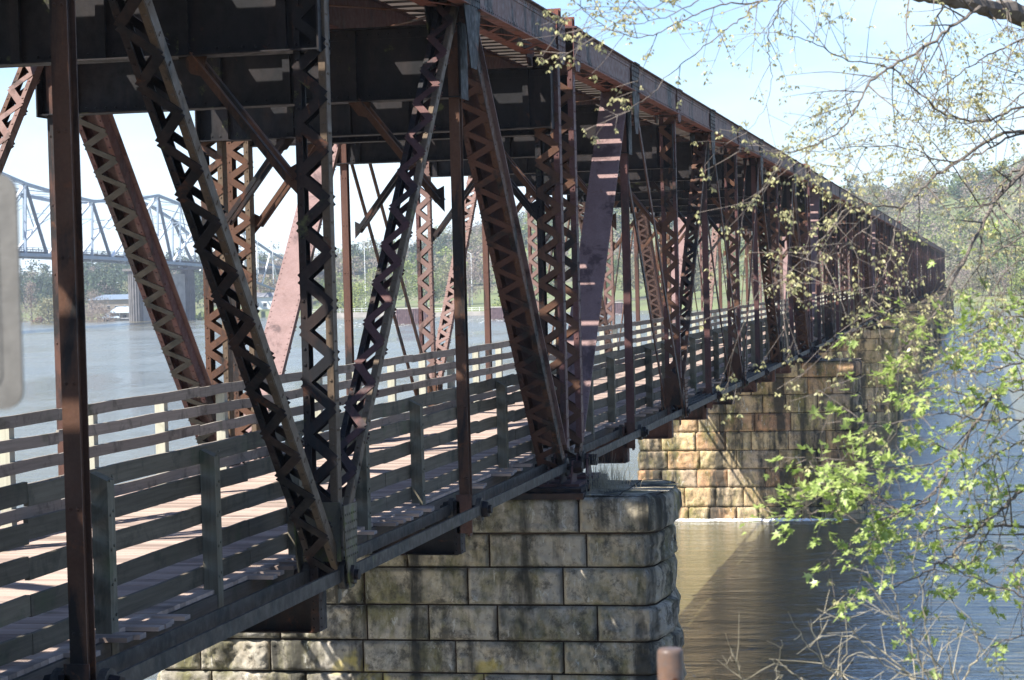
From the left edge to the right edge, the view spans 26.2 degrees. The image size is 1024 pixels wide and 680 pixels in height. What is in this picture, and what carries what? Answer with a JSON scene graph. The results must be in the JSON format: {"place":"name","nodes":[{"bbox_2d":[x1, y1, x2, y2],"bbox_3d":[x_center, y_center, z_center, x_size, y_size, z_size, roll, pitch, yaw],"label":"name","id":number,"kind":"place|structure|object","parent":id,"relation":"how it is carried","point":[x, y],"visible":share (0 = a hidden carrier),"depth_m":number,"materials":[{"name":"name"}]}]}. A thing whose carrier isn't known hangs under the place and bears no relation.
{"place":"outdoors","nodes":[
{"label":"outdoors","id":0,"kind":"place"},
{"bbox_2d":[0,305,1023,679],"bbox_3d":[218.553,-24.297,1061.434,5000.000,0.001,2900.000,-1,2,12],"label":"river water","id":1,"kind":"structure","parent":0,"point":[750,587],"depth_m":76.15,"materials":[{"name":"liquid"}]},
{"bbox_2d":[122,266,198,321],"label":"road bridge pier","id":2,"kind":"structure","parent":1,"relation":"in","point":[184,280],"depth_m":720.39,"materials":[{"name":"grey concrete"}]},
{"bbox_2d":[2,172,366,290],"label":"road bridge","id":3,"kind":"structure","parent":2,"relation":"on","point":[113,257],"depth_m":671.67,"materials":[{"name":"silver metal"}]},
{"bbox_2d":[312,311,395,317],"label":"promenade wall","id":4,"kind":"structure","parent":1,"relation":"in","point":[355,314],"depth_m":668.03,"materials":[{"name":"concrete"}]},
{"bbox_2d":[396,307,429,323],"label":"sheet pile wall","id":5,"kind":"structure","parent":1,"relation":"in","point":[402,316],"depth_m":527.88,"materials":[{"name":"metal"}]},
{"bbox_2d":[157,479,686,679],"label":"stone pier","id":6,"kind":"structure","parent":1,"relation":"in","point":[585,588],"depth_m":34.22,"materials":[{"name":"grey stone"}]},
{"bbox_2d":[0,0,593,679],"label":"truss span","id":7,"kind":"object","parent":6,"relation":"on","point":[284,74],"visible":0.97,"depth_m":25.68,"materials":[{"name":"red paint"}]},
{"bbox_2d":[0,459,532,679],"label":"walkway","id":8,"kind":"structure","parent":7,"relation":"on","point":[141,626],"depth_m":22.78,"materials":[{"name":"grey wood"}]},
{"bbox_2d":[0,381,256,527],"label":"timber railing","id":9,"kind":"object","parent":8,"relation":"attached to","point":[160,438],"visible":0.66,"depth_m":30.61,"materials":[{"name":"grey wood"}]},
{"bbox_2d":[0,374,515,665],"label":"timber railing","id":10,"kind":"object","parent":8,"relation":"attached to","point":[208,483],"visible":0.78,"depth_m":20.78,"materials":[{"name":"grey wood"}]},
{"bbox_2d":[226,17,819,486],"bbox_3d":[3.211,-2.061,60.722,6.890,7.785,51.165,-1,2,12],"label":"truss span","id":11,"kind":"object","parent":6,"relation":"on","point":[646,161],"visible":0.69,"depth_m":47.88,"materials":[{"name":"red paint"}]},
{"bbox_2d":[250,348,795,468],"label":"walkway","id":12,"kind":"structure","parent":11,"relation":"on","point":[606,427],"depth_m":43.87,"materials":[{"name":"grey wood"}]},
{"bbox_2d":[254,317,675,457],"bbox_3d":[1.041,0.686,61.003,0.197,1.725,51.229,-1,2,12],"label":"timber railing","id":13,"kind":"object","parent":12,"relation":"attached to","point":[392,375],"visible":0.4,"depth_m":48.05,"materials":[{"name":"grey wood"}]},
{"bbox_2d":[512,313,788,456],"bbox_3d":[5.421,0.595,60.071,0.209,1.725,51.229,-1,2,12],"label":"timber railing","id":14,"kind":"object","parent":12,"relation":"attached to","point":[612,384],"visible":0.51,"depth_m":48.71,"materials":[{"name":"grey wood"}]},
{"bbox_2d":[584,447,644,493],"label":"dry weeds","id":15,"kind":"object","parent":6,"relation":"on","point":[604,482],"visible":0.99,"depth_m":34.89,"materials":[{"name":"grey plant"}]},
{"bbox_2d":[435,311,483,315],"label":"seawall","id":16,"kind":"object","parent":1,"relation":"in","point":[470,313],"depth_m":640.02,"materials":[{"name":"concrete"}]},
{"bbox_2d":[435,307,479,310],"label":"guard rail","id":17,"kind":"object","parent":16,"relation":"on","point":[467,309],"visible":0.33,"depth_m":640.94,"materials":[{"name":"white metal"}]},
{"bbox_2d":[491,307,503,318],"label":"sheet pile wall","id":18,"kind":"structure","parent":1,"relation":"in","point":[496,312],"depth_m":565.85,"materials":[{"name":"metal"}]},
{"bbox_2d":[600,302,622,313],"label":"sheet pile wall","id":19,"kind":"structure","parent":1,"relation":"in","point":[618,307],"depth_m":599.95,"materials":[{"name":"metal"}]},
{"bbox_2d":[637,358,867,518],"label":"stone pier","id":20,"kind":"structure","parent":1,"relation":"in","point":[712,466],"depth_m":84.48,"materials":[{"name":"beige stone"}]},
{"bbox_2d":[659,165,877,359],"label":"truss span","id":21,"kind":"object","parent":20,"relation":"on","point":[817,211],"visible":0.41,"depth_m":103.52,"materials":[{"name":"red paint"}]},
{"bbox_2d":[700,321,854,350],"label":"walkway","id":22,"kind":"structure","parent":21,"relation":"on","point":[764,341],"depth_m":95.70,"materials":[{"name":"grey wood"}]},
{"bbox_2d":[675,299,786,345],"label":"timber railing","id":23,"kind":"object","parent":22,"relation":"attached to","point":[694,327],"visible":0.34,"depth_m":102.25,"materials":[{"name":"grey wood"}]},
{"bbox_2d":[787,299,858,348],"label":"timber railing","id":24,"kind":"object","parent":22,"relation":"attached to","point":[815,334],"visible":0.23,"depth_m":103.82,"materials":[{"name":"grey wood"}]},
{"bbox_2d":[676,518,848,521],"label":"foam","id":25,"kind":"object","parent":1,"relation":"on","point":[751,519],"visible":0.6,"depth_m":84.18,"materials":[{"name":"white liquid"}]},
{"bbox_2d":[819,326,902,425],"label":"stone pier","id":26,"kind":"structure","parent":1,"relation":"in","point":[869,342],"depth_m":134.20,"materials":[{"name":"beige stone"}]},
{"bbox_2d":[776,205,904,324],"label":"truss span","id":27,"kind":"object","parent":26,"relation":"on","point":[882,229],"visible":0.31,"depth_m":155.44,"materials":[{"name":"red metal"}]},
{"bbox_2d":[881,311,922,383],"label":"stone pier","id":28,"kind":"structure","parent":1,"relation":"in","point":[901,343],"depth_m":184.22,"materials":[{"name":"beige stone"}]},
{"bbox_2d":[838,224,920,309],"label":"truss span","id":29,"kind":"object","parent":28,"relation":"on","point":[912,263],"visible":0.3,"depth_m":210.43,"materials":[{"name":"red metal"}]},
{"bbox_2d":[906,302,934,358],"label":"stone pier","id":30,"kind":"structure","parent":1,"relation":"in","point":[929,324],"depth_m":234.24,"materials":[{"name":"beige stone"}]},
{"bbox_2d":[875,234,929,300],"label":"truss span","id":31,"kind":"object","parent":30,"relation":"on","point":[921,258],"visible":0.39,"depth_m":260.56,"materials":[{"name":"orange metal"}]},
{"bbox_2d":[921,296,941,342],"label":"stone pier","id":32,"kind":"structure","parent":1,"relation":"in","point":[937,336],"depth_m":284.32,"materials":[{"name":"beige stone"}]},
{"bbox_2d":[884,238,937,296],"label":"truss span","id":33,"kind":"object","parent":32,"relation":"on","point":[930,253],"visible":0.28,"depth_m":310.65,"materials":[{"name":"orange metal"}]},
{"bbox_2d":[932,293,946,331],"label":"stone pier","id":34,"kind":"structure","parent":1,"relation":"in","point":[943,306],"depth_m":334.40,"materials":[{"name":"beige stone"}]},
{"bbox_2d":[902,244,942,291],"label":"truss span","id":35,"kind":"object","parent":34,"relation":"on","point":[937,266],"visible":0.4,"depth_m":361.29,"materials":[{"name":"orange metal"}]},
{"bbox_2d":[938,290,950,323],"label":"stone pier","id":36,"kind":"structure","parent":1,"relation":"in","point":[947,297],"depth_m":384.50,"materials":[{"name":"beige stone"}]},
{"bbox_2d":[940,248,946,288],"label":"truss span","id":37,"kind":"object","parent":36,"relation":"on","point":[942,259],"visible":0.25,"depth_m":416.66,"materials":[{"name":"orange metal"}]},
{"bbox_2d":[943,287,953,317],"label":"stone pier","id":38,"kind":"structure","parent":1,"relation":"in","point":[952,303],"depth_m":434.59,"materials":[{"name":"beige stone"}]},
{"bbox_2d":[0,0,1023,276],"label":"sky","id":39,"kind":"structure","parent":0,"point":[731,89],"materials":[{"name":"blue"}]},
{"bbox_2d":[21,184,1023,320],"bbox_3d":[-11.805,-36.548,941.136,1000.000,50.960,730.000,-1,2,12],"label":"hills","id":40,"kind":"structure","parent":0,"point":[478,301],"depth_m":766.00,"materials":[{"name":"green plant"}]},
{"bbox_2d":[22,309,29,321],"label":"tree","id":41,"kind":"object","parent":40,"relation":"on","point":[24,318],"visible":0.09,"depth_m":760.16,"materials":[{"name":"grey plant"}]},
{"bbox_2d":[21,281,39,322],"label":"tree","id":42,"kind":"object","parent":40,"relation":"on","point":[31,288],"visible":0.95,"depth_m":734.72,"materials":[{"name":"grey plant"}]},
{"bbox_2d":[25,294,53,323],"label":"tree","id":43,"kind":"object","parent":40,"relation":"on","point":[46,313],"visible":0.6,"depth_m":711.27,"materials":[{"name":"green plant"}]},
{"bbox_2d":[85,301,102,321],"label":"tree","id":44,"kind":"object","parent":40,"relation":"on","point":[90,315],"visible":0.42,"depth_m":727.53,"materials":[{"name":"grey plant"}]},
{"bbox_2d":[85,303,105,320],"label":"tree","id":45,"kind":"object","parent":40,"relation":"on","point":[94,308],"visible":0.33,"depth_m":734.93,"materials":[{"name":"grey plant"}]},
{"bbox_2d":[84,284,111,318],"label":"tree","id":46,"kind":"object","parent":40,"relation":"on","point":[93,301],"visible":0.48,"depth_m":760.57,"materials":[{"name":"grey plant"}]},
{"bbox_2d":[94,305,121,321],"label":"tree","id":47,"kind":"object","parent":40,"relation":"on","point":[105,311],"visible":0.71,"depth_m":722.54,"materials":[{"name":"grey plant"}]},
{"bbox_2d":[88,294,128,312],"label":"building","id":48,"kind":"structure","parent":40,"relation":"on","point":[118,300],"depth_m":790.30,"materials":[{"name":"white"}]},
{"bbox_2d":[102,314,118,320],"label":"building","id":49,"kind":"structure","parent":40,"relation":"on","point":[114,317],"depth_m":736.05,"materials":[{"name":"white paint"}]},
{"bbox_2d":[109,306,128,320],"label":"building","id":50,"kind":"structure","parent":40,"relation":"on","point":[123,313],"depth_m":738.11,"materials":[{"name":"white metal"}]},
{"bbox_2d":[119,281,127,293],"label":"tree","id":51,"kind":"object","parent":40,"relation":"on","point":[125,285],"visible":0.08,"depth_m":799.49,"materials":[{"name":"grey plant"}]},
{"bbox_2d":[194,310,203,319],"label":"tree","id":52,"kind":"object","parent":40,"relation":"on","point":[200,316],"visible":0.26,"depth_m":698.34,"materials":[{"name":"green plant"}]},
{"bbox_2d":[257,292,273,308],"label":"building","id":53,"kind":"structure","parent":40,"relation":"on","point":[264,300],"depth_m":760.04,"materials":[{"name":"white paint"}]},
{"bbox_2d":[268,221,273,283],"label":"street lamp","id":54,"kind":"object","parent":40,"relation":"on","point":[272,258],"visible":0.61,"depth_m":789.62,"materials":[{"name":"grey metal"}]},
{"bbox_2d":[312,273,323,309],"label":"tree","id":55,"kind":"object","parent":40,"relation":"on","point":[314,299],"visible":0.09,"depth_m":729.96,"materials":[{"name":"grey plant"}]},
{"bbox_2d":[316,280,354,312],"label":"tree","id":56,"kind":"object","parent":40,"relation":"on","point":[338,287],"visible":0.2,"depth_m":719.92,"materials":[{"name":"green plant"}]},
{"bbox_2d":[336,281,369,311],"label":"tree","id":57,"kind":"object","parent":40,"relation":"on","point":[355,293],"visible":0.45,"depth_m":689.72,"materials":[{"name":"green plant"}]},
{"bbox_2d":[356,240,365,305],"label":"street lamp","id":58,"kind":"object","parent":40,"relation":"on","point":[364,266],"visible":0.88,"depth_m":739.74,"materials":[{"name":"grey metal"}]},
{"bbox_2d":[361,268,391,304],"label":"tree","id":59,"kind":"object","parent":40,"relation":"on","point":[374,274],"visible":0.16,"depth_m":729.00,"materials":[{"name":"green plant"}]},
{"bbox_2d":[398,261,417,306],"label":"tree","id":60,"kind":"object","parent":40,"relation":"on","point":[407,265],"visible":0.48,"depth_m":734.07,"materials":[{"name":"green plant"}]},
{"bbox_2d":[410,271,443,305],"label":"tree","id":61,"kind":"object","parent":40,"relation":"on","point":[426,280],"visible":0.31,"depth_m":719.26,"materials":[{"name":"green plant"}]},
{"bbox_2d":[434,261,453,301],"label":"tree","id":62,"kind":"object","parent":40,"relation":"on","point":[445,276],"visible":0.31,"depth_m":729.11,"materials":[{"name":"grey plant"}]},
{"bbox_2d":[466,261,482,306],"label":"tree","id":63,"kind":"object","parent":40,"relation":"on","point":[468,286],"visible":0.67,"depth_m":699.94,"materials":[{"name":"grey plant"}]},
{"bbox_2d":[491,295,500,306],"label":"tree","id":64,"kind":"object","parent":40,"relation":"on","point":[497,304],"visible":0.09,"depth_m":645.80,"materials":[{"name":"green plant"}]},
{"bbox_2d":[20,148,1023,308],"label":"hillside woodland","id":65,"kind":"object","parent":40,"relation":"on","point":[105,278],"visible":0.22,"depth_m":851.28,"materials":[{"name":"green plant"}]},
{"bbox_2d":[532,267,553,299],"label":"tree","id":66,"kind":"object","parent":40,"relation":"on","point":[536,278],"visible":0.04,"depth_m":698.88,"materials":[{"name":"green plant"}]},
{"bbox_2d":[603,249,622,301],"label":"tree","id":67,"kind":"object","parent":40,"relation":"on","point":[615,268],"visible":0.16,"depth_m":698.79,"materials":[{"name":"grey plant"}]},
{"bbox_2d":[615,254,644,292],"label":"tree","id":68,"kind":"object","parent":40,"relation":"on","point":[633,274],"visible":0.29,"depth_m":718.27,"materials":[{"name":"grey plant"}]},
{"bbox_2d":[684,256,702,293],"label":"tree","id":69,"kind":"object","parent":40,"relation":"on","point":[696,282],"visible":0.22,"depth_m":688.08,"materials":[{"name":"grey plant"}]},
{"bbox_2d":[945,265,970,295],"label":"tree","id":70,"kind":"object","parent":40,"relation":"on","point":[955,283],"visible":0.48,"depth_m":619.00,"materials":[{"name":"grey plant"}]},
{"bbox_2d":[956,260,985,295],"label":"tree","id":71,"kind":"object","parent":40,"relation":"on","point":[964,279],"visible":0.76,"depth_m":608.83,"materials":[{"name":"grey plant"}]},
{"bbox_2d":[963,261,1008,295],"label":"tree","id":72,"kind":"object","parent":40,"relation":"on","point":[989,274],"visible":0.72,"depth_m":604.76,"materials":[{"name":"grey plant"}]},
{"bbox_2d":[987,262,1023,295],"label":"tree","id":73,"kind":"object","parent":40,"relation":"on","point":[1005,280],"visible":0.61,"depth_m":598.58,"materials":[{"name":"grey plant"}]},
{"bbox_2d":[1004,268,1023,295],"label":"tree","id":74,"kind":"object","parent":40,"relation":"on","point":[1020,276],"visible":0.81,"depth_m":594.84,"materials":[{"name":"green plant"}]},
{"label":"river bank","id":75,"kind":"structure","parent":0,"visible":0},
{"bbox_2d":[0,174,23,409],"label":"sign back","id":76,"kind":"object","parent":75,"relation":"on","point":[11,371],"visible":1,"depth_m":3.40,"materials":[{"name":"grey metal"}]},
{"bbox_2d":[657,647,683,679],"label":"pipe post","id":77,"kind":"object","parent":75,"relation":"on","point":[670,663],"visible":1,"depth_m":4.98,"materials":[{"name":"metal"}]},
{"bbox_2d":[517,0,1023,423],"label":"maple tree","id":78,"kind":"object","parent":75,"relation":"on","point":[1011,11],"visible":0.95,"depth_m":9.58,"materials":[{"name":"green plant"}]},
{"bbox_2d":[719,589,866,679],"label":"bare shrub","id":79,"kind":"object","parent":75,"relation":"on","point":[802,678],"visible":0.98,"depth_m":8.17,"materials":[{"name":"plant"}]},
{"bbox_2d":[739,275,1023,679],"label":"maple tree","id":80,"kind":"object","parent":75,"relation":"on","point":[883,532],"visible":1,"depth_m":8.77,"materials":[{"name":"green plant"}]},
{"bbox_2d":[796,514,996,679],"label":"bare shrub","id":81,"kind":"object","parent":75,"relation":"on","point":[911,677],"visible":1,"depth_m":7.86,"materials":[{"name":"plant"}]},
{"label":"walkway","id":82,"kind":"object","parent":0,"visible":0},
{"bbox_2d":[786,293,835,319],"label":"timber railing","id":83,"kind":"object","parent":82,"relation":"attached to","point":[815,301],"visible":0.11,"depth_m":164.89,"materials":[{"name":"grey wood"}]},
{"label":"walkway","id":84,"kind":"object","parent":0,"visible":0},
{"bbox_2d":[839,287,862,300],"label":"timber railing","id":85,"kind":"object","parent":84,"relation":"attached to","point":[848,295],"visible":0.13,"depth_m":197.45,"materials":[{"name":"grey wood"}]}
]}

